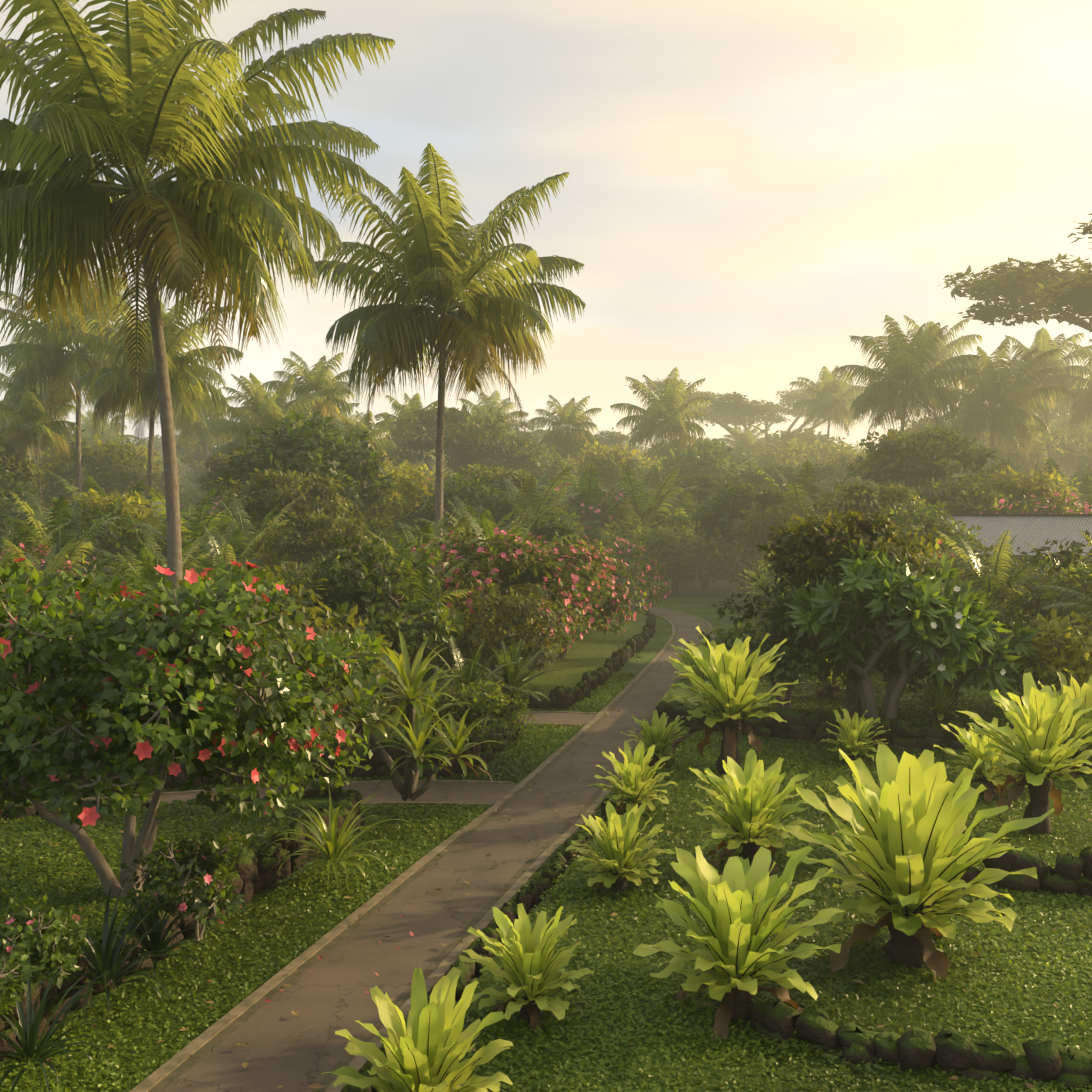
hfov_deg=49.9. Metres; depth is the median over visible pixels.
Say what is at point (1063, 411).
forest tree
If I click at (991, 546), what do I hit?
vegetation
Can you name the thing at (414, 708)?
dracaena
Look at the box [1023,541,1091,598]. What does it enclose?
vegetation
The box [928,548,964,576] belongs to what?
vegetation
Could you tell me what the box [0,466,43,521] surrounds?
vegetation
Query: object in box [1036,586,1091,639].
vegetation
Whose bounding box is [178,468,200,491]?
forest tree
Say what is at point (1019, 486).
vegetation
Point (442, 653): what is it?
vegetation
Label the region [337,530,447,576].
vegetation
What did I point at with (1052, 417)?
forest tree
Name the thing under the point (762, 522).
vegetation
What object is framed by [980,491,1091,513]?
vegetation
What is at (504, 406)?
palm
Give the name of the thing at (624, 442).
forest tree
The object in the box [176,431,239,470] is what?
forest tree
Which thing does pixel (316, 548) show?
vegetation
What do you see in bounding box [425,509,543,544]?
vegetation
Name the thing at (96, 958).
spiky plant
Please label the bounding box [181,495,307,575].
vegetation
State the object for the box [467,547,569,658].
vegetation
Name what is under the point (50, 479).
tree
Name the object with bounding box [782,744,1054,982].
fern
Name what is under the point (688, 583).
vegetation
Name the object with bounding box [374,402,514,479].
forest tree
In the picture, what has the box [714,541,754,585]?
vegetation
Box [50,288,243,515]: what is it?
palm
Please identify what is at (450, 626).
vegetation
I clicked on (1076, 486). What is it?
vegetation
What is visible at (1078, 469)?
forest tree
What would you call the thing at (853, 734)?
fern
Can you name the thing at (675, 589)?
vegetation
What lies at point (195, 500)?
vegetation
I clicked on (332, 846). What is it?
crinum
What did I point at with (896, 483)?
vegetation
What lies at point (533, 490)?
vegetation
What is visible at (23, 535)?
vegetation
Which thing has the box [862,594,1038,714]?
vegetation
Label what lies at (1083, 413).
palm
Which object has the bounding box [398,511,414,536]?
vegetation
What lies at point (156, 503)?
pavilion
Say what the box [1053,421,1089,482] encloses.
forest tree
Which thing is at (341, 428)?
forest tree
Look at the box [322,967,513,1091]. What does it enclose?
fern
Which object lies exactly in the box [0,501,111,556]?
vegetation
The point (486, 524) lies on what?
vegetation
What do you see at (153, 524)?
vegetation
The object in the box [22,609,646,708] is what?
lawn bed
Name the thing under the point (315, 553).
vegetation
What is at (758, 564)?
vegetation
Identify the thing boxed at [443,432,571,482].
forest tree
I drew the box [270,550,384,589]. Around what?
vegetation
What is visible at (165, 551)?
vegetation
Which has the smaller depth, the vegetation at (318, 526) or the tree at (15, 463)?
the vegetation at (318, 526)
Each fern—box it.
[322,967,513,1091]
[459,903,593,1032]
[566,802,674,892]
[588,740,677,812]
[620,710,686,769]
[633,845,845,1040]
[667,626,798,774]
[669,638,706,679]
[689,749,825,874]
[737,564,773,617]
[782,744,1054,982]
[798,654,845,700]
[820,708,890,765]
[907,676,971,722]
[933,717,1027,802]
[957,672,1091,835]
[980,593,1027,652]
[1005,613,1086,703]
[1023,672,1091,777]
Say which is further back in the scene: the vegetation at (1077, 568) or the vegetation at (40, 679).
the vegetation at (1077, 568)
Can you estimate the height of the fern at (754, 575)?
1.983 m
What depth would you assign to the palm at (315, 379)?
74.20 m
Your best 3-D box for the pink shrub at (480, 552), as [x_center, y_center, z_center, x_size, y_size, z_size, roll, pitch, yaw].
[-1.176,1.292,28.570,4.526,3.552,4.279,0,2,6]
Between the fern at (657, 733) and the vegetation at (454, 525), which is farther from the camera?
the vegetation at (454, 525)
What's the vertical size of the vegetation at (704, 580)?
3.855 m
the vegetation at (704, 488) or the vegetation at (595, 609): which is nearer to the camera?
the vegetation at (595, 609)
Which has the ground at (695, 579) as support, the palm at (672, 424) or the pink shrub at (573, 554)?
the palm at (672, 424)
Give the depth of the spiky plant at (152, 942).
10.14 m
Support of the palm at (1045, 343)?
on the ground at (695, 579)
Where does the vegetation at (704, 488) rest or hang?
on the garden lawn at (694, 599)
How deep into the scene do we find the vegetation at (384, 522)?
47.25 m
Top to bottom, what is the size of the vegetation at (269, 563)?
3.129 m
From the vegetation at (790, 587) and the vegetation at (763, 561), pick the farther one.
the vegetation at (763, 561)
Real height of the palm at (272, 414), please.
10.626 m
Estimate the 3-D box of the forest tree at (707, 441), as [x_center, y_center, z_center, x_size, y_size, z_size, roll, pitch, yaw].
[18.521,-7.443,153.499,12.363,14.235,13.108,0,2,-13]
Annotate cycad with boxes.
[393,668,463,744]
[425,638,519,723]
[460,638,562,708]
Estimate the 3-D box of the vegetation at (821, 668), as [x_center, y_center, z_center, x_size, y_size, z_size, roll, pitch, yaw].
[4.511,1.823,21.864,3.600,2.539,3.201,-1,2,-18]
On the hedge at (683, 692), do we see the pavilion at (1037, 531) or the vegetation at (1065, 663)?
the vegetation at (1065, 663)
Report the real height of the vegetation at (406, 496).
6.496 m
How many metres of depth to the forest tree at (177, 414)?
103.99 m
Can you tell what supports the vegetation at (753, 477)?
on the ground at (695, 579)
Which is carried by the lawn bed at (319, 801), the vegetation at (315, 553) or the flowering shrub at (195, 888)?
the flowering shrub at (195, 888)
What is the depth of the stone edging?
12.33 m
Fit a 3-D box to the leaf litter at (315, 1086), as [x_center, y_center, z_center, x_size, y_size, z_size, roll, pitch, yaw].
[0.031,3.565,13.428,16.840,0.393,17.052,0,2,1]
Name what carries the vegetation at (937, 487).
on the garden lawn at (694, 599)
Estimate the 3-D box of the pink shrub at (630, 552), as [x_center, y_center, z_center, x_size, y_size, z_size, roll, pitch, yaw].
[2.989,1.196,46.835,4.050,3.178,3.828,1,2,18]
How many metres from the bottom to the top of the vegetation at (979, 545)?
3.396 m
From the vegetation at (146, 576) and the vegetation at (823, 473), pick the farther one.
the vegetation at (823, 473)
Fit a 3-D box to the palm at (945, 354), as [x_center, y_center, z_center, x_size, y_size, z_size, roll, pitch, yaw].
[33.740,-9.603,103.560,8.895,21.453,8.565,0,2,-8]
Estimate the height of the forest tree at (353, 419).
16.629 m
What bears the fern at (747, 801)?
on the lawn at (792, 1071)
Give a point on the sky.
(751, 188)
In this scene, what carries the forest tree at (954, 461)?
on the ground at (695, 579)
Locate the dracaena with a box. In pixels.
[330,630,501,801]
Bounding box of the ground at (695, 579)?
[620,572,730,580]
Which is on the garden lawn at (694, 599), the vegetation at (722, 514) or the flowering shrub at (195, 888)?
the vegetation at (722, 514)
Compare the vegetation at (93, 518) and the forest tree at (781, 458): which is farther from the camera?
the forest tree at (781, 458)
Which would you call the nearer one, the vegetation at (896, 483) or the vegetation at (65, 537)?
the vegetation at (65, 537)
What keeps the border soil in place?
on the garden lawn at (694, 599)
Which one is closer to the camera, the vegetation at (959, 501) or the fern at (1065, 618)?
the fern at (1065, 618)
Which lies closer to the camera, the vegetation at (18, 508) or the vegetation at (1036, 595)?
the vegetation at (1036, 595)
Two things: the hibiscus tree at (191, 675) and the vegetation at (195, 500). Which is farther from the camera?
the vegetation at (195, 500)
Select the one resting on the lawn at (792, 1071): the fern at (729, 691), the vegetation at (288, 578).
the fern at (729, 691)
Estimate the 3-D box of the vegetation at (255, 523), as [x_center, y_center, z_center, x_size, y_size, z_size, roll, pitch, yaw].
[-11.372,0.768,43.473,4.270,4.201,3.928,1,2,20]
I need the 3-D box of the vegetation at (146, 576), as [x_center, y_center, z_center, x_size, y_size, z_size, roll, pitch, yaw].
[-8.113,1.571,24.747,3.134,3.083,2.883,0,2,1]
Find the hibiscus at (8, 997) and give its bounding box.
[0,951,37,1022]
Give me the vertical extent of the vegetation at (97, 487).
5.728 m
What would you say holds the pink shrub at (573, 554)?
on the lawn bed at (593, 649)
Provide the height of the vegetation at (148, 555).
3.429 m
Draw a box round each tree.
[0,355,75,456]
[0,400,85,456]
[0,436,52,487]
[0,557,389,898]
[13,437,99,457]
[25,447,119,505]
[34,433,156,504]
[66,410,137,450]
[72,412,127,441]
[84,379,157,444]
[102,444,184,500]
[126,434,197,457]
[129,373,203,468]
[143,455,198,483]
[174,411,202,472]
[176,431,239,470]
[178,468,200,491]
[180,488,224,523]
[184,455,227,486]
[212,410,398,563]
[304,395,359,437]
[306,415,372,465]
[337,412,375,427]
[372,438,427,473]
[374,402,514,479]
[411,445,434,471]
[422,464,447,482]
[425,450,505,477]
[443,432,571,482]
[501,419,629,449]
[514,454,576,498]
[525,434,623,473]
[553,441,653,503]
[600,455,668,489]
[607,432,631,451]
[625,378,877,444]
[642,436,741,470]
[648,439,756,507]
[669,435,721,447]
[719,443,772,464]
[740,443,820,488]
[757,427,843,446]
[766,439,838,460]
[772,433,864,460]
[780,436,856,466]
[814,447,903,499]
[844,446,864,452]
[875,413,998,456]
[928,446,989,480]
[939,213,1091,331]
[959,438,1066,483]
[970,430,1069,480]
[984,400,1065,430]
[1009,424,1091,471]
[1028,363,1091,474]
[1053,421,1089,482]
[1054,420,1091,477]
[1067,447,1091,484]
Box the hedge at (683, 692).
[656,655,1059,746]
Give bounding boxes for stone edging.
[0,606,1091,1091]
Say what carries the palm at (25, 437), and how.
on the garden lawn at (694, 599)
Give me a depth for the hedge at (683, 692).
22.95 m
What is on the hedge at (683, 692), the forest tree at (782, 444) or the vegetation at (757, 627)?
the vegetation at (757, 627)
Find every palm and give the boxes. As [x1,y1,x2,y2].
[0,0,394,606]
[0,249,181,499]
[0,382,78,510]
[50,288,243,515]
[173,387,235,475]
[197,373,343,458]
[232,391,313,450]
[263,351,357,429]
[291,143,585,561]
[331,410,396,465]
[374,393,437,468]
[459,390,528,435]
[530,395,601,462]
[610,367,710,460]
[717,423,774,453]
[789,366,867,441]
[835,315,981,439]
[875,315,982,411]
[926,337,1071,465]
[1000,327,1091,465]
[1047,338,1091,440]
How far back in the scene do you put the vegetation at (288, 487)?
43.20 m
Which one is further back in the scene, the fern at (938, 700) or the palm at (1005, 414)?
the palm at (1005, 414)
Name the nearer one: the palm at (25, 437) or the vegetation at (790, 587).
the vegetation at (790, 587)
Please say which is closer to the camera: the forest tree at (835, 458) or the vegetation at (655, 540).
the vegetation at (655, 540)
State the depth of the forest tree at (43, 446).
87.16 m
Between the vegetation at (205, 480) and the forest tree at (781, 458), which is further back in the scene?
the forest tree at (781, 458)
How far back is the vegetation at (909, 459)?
52.71 m
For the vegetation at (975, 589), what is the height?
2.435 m
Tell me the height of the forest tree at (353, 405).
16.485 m
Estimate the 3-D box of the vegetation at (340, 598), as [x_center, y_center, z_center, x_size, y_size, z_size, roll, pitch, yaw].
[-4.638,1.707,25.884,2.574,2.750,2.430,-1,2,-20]
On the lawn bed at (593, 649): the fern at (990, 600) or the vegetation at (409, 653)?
the vegetation at (409, 653)
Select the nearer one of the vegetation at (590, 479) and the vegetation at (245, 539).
the vegetation at (245, 539)
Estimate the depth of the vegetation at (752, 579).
32.57 m
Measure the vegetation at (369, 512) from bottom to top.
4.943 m
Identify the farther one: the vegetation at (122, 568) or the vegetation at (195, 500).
the vegetation at (195, 500)
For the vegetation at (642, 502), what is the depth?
61.00 m
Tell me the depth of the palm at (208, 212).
22.66 m
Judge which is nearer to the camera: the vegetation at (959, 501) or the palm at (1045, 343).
the vegetation at (959, 501)
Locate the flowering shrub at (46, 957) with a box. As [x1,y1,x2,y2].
[0,893,91,995]
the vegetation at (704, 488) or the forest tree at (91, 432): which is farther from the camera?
the forest tree at (91, 432)
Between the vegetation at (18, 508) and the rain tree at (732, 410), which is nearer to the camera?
the vegetation at (18, 508)
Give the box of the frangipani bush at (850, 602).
[756,539,1040,719]
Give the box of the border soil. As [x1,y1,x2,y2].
[454,734,673,1006]
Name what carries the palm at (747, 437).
on the ground at (695, 579)
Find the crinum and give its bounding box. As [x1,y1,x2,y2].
[260,789,415,893]
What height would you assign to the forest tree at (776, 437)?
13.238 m
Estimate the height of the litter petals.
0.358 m
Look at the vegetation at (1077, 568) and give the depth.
29.01 m
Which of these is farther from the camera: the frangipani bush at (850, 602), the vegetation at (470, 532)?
the vegetation at (470, 532)
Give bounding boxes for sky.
[0,0,1091,451]
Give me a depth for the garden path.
11.94 m
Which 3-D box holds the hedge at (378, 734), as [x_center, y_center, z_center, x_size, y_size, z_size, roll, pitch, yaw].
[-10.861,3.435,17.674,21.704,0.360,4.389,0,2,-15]
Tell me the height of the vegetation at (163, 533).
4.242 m
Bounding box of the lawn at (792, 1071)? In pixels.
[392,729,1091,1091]
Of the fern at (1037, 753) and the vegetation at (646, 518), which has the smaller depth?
the fern at (1037, 753)
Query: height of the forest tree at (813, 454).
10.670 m
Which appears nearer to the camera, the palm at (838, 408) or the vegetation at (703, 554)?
the vegetation at (703, 554)
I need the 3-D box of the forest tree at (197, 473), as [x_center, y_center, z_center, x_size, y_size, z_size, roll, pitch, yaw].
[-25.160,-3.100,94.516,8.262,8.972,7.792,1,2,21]
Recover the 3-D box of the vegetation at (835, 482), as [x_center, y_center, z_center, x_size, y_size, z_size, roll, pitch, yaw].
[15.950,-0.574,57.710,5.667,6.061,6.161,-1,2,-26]
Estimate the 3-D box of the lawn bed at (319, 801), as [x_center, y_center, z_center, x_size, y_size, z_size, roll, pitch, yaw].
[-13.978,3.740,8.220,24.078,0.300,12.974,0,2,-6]
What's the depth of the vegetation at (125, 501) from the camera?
41.42 m
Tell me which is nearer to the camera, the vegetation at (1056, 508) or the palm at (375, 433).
the vegetation at (1056, 508)
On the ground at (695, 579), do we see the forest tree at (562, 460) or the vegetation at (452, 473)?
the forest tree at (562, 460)
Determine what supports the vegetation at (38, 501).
on the ground at (695, 579)
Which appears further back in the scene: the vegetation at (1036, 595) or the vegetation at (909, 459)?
the vegetation at (909, 459)
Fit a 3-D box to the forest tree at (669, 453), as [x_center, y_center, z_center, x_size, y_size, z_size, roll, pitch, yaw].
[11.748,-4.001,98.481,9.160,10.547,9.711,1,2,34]
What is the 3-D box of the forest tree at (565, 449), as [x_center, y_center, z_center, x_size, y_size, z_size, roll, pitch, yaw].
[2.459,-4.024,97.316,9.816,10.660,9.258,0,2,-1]
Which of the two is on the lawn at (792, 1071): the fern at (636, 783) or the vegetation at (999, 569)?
the fern at (636, 783)
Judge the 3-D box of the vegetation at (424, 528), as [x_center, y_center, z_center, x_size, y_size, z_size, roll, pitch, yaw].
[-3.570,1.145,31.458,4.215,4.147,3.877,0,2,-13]
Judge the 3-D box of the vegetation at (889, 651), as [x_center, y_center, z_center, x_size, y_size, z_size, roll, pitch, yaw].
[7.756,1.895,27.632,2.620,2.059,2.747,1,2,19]
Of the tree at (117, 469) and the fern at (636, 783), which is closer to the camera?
the fern at (636, 783)
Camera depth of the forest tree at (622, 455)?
80.63 m
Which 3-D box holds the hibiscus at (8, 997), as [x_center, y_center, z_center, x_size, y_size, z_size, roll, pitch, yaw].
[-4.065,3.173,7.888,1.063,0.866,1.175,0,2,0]
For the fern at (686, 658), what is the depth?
26.40 m
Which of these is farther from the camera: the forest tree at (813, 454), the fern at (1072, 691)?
the forest tree at (813, 454)
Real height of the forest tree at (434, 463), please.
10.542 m
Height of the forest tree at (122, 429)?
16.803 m
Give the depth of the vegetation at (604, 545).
61.79 m
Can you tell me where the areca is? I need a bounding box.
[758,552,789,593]
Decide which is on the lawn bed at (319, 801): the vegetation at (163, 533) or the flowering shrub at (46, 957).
the flowering shrub at (46, 957)
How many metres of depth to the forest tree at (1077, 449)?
93.76 m
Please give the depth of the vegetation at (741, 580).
46.17 m
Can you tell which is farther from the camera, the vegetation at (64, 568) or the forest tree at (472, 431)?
the forest tree at (472, 431)
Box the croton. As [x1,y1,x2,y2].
[335,586,419,690]
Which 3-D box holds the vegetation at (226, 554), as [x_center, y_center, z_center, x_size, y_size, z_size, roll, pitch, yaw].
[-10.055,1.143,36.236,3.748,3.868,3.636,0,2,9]
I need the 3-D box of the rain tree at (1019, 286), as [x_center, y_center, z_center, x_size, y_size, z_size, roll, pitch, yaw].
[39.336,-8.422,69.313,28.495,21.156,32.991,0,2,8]
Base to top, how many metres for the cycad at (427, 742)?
1.213 m
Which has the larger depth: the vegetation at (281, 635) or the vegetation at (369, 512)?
the vegetation at (369, 512)
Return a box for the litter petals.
[14,857,413,1007]
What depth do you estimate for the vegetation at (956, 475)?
81.90 m
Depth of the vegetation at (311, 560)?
46.45 m
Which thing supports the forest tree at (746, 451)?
on the ground at (695, 579)
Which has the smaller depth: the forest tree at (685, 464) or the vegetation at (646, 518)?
the vegetation at (646, 518)
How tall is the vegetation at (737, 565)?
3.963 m
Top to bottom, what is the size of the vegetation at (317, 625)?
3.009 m
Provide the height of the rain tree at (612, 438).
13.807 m
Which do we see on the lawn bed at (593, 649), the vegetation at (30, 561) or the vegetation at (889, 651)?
the vegetation at (30, 561)
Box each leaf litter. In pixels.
[5,732,1091,1088]
[186,633,683,1078]
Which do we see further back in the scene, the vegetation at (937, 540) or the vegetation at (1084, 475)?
the vegetation at (1084, 475)
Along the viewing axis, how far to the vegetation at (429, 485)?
58.81 m
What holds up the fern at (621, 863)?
on the lawn at (792, 1071)
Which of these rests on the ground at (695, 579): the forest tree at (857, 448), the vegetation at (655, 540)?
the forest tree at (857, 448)
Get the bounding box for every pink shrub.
[404,527,590,670]
[493,533,651,657]
[590,537,671,607]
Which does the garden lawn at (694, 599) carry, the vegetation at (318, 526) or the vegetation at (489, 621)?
the vegetation at (318, 526)
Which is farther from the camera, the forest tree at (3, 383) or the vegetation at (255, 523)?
the forest tree at (3, 383)
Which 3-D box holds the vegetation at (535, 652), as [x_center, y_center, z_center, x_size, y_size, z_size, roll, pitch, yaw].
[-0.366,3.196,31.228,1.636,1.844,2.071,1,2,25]
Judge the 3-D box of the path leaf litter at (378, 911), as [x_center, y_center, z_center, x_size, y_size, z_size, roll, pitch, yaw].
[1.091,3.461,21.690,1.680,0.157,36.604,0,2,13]
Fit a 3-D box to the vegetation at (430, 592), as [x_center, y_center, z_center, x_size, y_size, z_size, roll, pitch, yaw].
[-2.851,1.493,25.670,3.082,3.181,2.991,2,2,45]
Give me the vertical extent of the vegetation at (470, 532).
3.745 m
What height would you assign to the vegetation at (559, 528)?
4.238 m
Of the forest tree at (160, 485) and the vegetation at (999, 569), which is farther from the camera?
the forest tree at (160, 485)
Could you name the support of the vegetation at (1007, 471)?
on the garden lawn at (694, 599)
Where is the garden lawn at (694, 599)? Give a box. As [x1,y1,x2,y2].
[0,581,1006,1091]
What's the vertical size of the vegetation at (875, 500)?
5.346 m
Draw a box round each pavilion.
[132,498,165,522]
[939,514,1091,585]
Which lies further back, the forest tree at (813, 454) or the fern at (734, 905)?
the forest tree at (813, 454)
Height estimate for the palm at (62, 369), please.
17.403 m
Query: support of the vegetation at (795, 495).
on the garden lawn at (694, 599)
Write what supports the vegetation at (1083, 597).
on the hedge at (683, 692)
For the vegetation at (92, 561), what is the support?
on the garden lawn at (694, 599)
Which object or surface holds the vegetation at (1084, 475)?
on the garden lawn at (694, 599)
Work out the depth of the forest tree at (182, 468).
125.57 m
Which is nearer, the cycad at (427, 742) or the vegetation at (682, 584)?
the cycad at (427, 742)
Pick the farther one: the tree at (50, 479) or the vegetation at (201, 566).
the tree at (50, 479)
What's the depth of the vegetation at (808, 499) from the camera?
50.71 m
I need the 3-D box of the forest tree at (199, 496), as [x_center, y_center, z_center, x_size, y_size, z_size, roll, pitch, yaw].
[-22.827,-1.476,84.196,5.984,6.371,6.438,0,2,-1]
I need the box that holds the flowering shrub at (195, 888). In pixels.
[119,825,255,940]
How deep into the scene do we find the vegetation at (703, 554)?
59.23 m
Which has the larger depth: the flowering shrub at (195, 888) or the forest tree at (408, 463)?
the forest tree at (408, 463)
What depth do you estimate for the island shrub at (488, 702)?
18.02 m
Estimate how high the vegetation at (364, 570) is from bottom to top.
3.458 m
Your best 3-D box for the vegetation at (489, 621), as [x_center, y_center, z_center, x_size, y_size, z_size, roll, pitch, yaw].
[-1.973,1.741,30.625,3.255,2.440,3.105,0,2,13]
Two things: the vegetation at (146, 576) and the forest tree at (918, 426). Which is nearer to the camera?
the vegetation at (146, 576)
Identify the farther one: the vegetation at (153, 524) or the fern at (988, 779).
the vegetation at (153, 524)
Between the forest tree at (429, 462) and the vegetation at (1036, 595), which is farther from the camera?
the forest tree at (429, 462)
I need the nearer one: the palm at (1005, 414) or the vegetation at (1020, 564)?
the vegetation at (1020, 564)
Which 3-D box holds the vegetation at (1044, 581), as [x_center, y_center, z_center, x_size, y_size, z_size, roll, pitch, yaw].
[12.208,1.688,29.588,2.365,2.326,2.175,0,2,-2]
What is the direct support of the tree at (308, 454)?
on the garden lawn at (694, 599)
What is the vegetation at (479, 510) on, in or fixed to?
on the garden lawn at (694, 599)
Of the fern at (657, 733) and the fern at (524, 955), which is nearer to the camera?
the fern at (524, 955)
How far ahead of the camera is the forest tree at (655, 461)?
84.53 m
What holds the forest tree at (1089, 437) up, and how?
on the ground at (695, 579)
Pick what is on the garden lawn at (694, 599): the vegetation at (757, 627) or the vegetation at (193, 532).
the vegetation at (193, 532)
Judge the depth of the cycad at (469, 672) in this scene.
20.76 m
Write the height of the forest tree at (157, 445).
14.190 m
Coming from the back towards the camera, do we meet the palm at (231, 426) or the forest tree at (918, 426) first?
the forest tree at (918, 426)
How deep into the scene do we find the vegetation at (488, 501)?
51.06 m
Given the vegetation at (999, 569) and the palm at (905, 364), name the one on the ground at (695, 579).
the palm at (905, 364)
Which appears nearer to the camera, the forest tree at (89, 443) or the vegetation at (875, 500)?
the vegetation at (875, 500)
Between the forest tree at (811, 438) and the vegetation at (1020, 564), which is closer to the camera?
the vegetation at (1020, 564)
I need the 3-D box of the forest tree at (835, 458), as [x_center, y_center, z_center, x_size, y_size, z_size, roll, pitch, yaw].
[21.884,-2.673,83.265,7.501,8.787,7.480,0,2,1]
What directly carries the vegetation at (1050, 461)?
on the garden lawn at (694, 599)
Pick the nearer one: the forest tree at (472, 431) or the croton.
the croton
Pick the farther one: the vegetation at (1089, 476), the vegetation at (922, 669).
the vegetation at (1089, 476)
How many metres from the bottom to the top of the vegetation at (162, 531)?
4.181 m
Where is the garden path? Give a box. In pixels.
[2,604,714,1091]
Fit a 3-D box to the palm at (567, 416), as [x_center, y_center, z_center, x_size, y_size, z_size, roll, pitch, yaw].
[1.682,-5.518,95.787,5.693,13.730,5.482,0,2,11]
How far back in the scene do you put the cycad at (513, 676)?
21.61 m
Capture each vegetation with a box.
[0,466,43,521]
[0,490,120,577]
[0,499,147,579]
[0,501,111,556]
[0,509,86,566]
[0,521,70,560]
[0,534,74,573]
[0,537,119,591]
[0,548,106,587]
[0,554,66,603]
[1,495,35,526]
[2,480,53,510]
[2,602,84,703]
[37,503,70,512]
[38,557,167,593]
[48,472,194,525]
[49,488,163,558]
[71,549,113,577]
[77,546,201,610]
[92,528,215,586]
[93,548,184,579]
[109,507,187,563]
[112,539,210,574]
[116,484,248,568]
[152,518,182,548]
[154,513,212,535]
[157,514,227,549]
[165,520,280,584]
[167,561,370,675]
[179,493,249,525]
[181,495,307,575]
[182,557,215,573]
[197,448,275,520]
[206,510,290,565]
[210,467,351,572]
[212,480,372,561]
[230,546,332,589]
[246,512,321,589]
[252,511,371,570]
[263,531,463,654]
[263,588,286,657]
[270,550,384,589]
[286,519,340,571]
[288,562,393,623]
[294,619,419,745]
[320,496,404,549]
[331,512,478,592]
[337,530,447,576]
[348,541,471,668]
[349,460,435,528]
[361,513,449,549]
[391,593,439,665]
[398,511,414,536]
[400,472,520,536]
[409,588,477,666]
[410,506,576,656]
[416,474,498,491]
[417,497,514,538]
[418,596,507,672]
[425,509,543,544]
[427,464,544,506]
[431,573,526,658]
[443,516,557,579]
[443,525,550,568]
[444,462,568,500]
[446,585,575,678]
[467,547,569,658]
[483,465,580,538]
[498,510,594,562]
[523,636,557,659]
[530,563,615,629]
[535,485,601,532]
[536,458,657,542]
[539,481,635,557]
[544,507,586,538]
[547,551,622,621]
[582,457,698,580]
[597,517,696,595]
[597,528,654,574]
[605,497,692,584]
[630,498,712,586]
[642,489,716,589]
[646,546,707,595]
[652,521,754,592]
[666,472,754,584]
[688,579,875,708]
[689,478,794,598]
[691,531,756,582]
[707,499,821,589]
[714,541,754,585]
[726,458,861,531]
[729,557,761,613]
[731,518,780,589]
[734,464,819,506]
[749,540,782,606]
[749,568,788,622]
[751,603,818,648]
[755,508,950,713]
[757,511,899,600]
[771,552,836,600]
[788,495,856,518]
[789,462,875,498]
[807,479,928,522]
[828,477,882,509]
[833,535,972,659]
[835,476,956,498]
[847,423,1014,497]
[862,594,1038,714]
[869,634,898,668]
[882,465,986,497]
[883,501,987,567]
[909,473,1020,522]
[913,536,990,588]
[926,472,967,494]
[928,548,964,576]
[936,544,1041,596]
[937,530,1064,621]
[945,463,1044,502]
[950,568,1019,656]
[955,554,1068,633]
[974,465,1082,513]
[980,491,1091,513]
[988,566,1083,613]
[994,530,1091,634]
[998,457,1091,498]
[1010,607,1091,691]
[1014,473,1091,513]
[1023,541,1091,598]
[1033,531,1091,640]
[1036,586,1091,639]
[1062,558,1090,593]
[1070,468,1091,497]
[1076,469,1091,510]
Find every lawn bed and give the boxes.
[0,797,337,972]
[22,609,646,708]
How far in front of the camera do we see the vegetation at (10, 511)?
38.63 m
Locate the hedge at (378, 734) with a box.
[0,710,502,793]
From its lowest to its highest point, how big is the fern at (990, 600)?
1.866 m
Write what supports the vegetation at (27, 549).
on the lawn bed at (593, 649)
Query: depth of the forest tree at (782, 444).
112.79 m
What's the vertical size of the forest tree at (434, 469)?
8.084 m
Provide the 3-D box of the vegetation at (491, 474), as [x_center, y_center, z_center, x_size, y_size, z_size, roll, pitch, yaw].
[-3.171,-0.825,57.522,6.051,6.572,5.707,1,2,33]
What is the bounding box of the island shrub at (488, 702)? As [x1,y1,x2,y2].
[429,679,536,755]
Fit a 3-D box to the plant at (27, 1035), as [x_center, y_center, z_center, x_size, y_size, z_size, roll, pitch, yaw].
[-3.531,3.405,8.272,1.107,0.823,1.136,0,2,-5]
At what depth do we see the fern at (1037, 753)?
14.48 m
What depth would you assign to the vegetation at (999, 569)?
28.02 m
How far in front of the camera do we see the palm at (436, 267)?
32.93 m
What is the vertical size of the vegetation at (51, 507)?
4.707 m
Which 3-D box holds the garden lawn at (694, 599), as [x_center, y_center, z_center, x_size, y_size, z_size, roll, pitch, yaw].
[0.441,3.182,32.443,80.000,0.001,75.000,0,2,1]
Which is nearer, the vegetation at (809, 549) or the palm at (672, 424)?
the vegetation at (809, 549)
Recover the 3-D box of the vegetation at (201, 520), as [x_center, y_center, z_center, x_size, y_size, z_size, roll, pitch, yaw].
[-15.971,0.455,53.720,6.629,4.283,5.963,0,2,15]

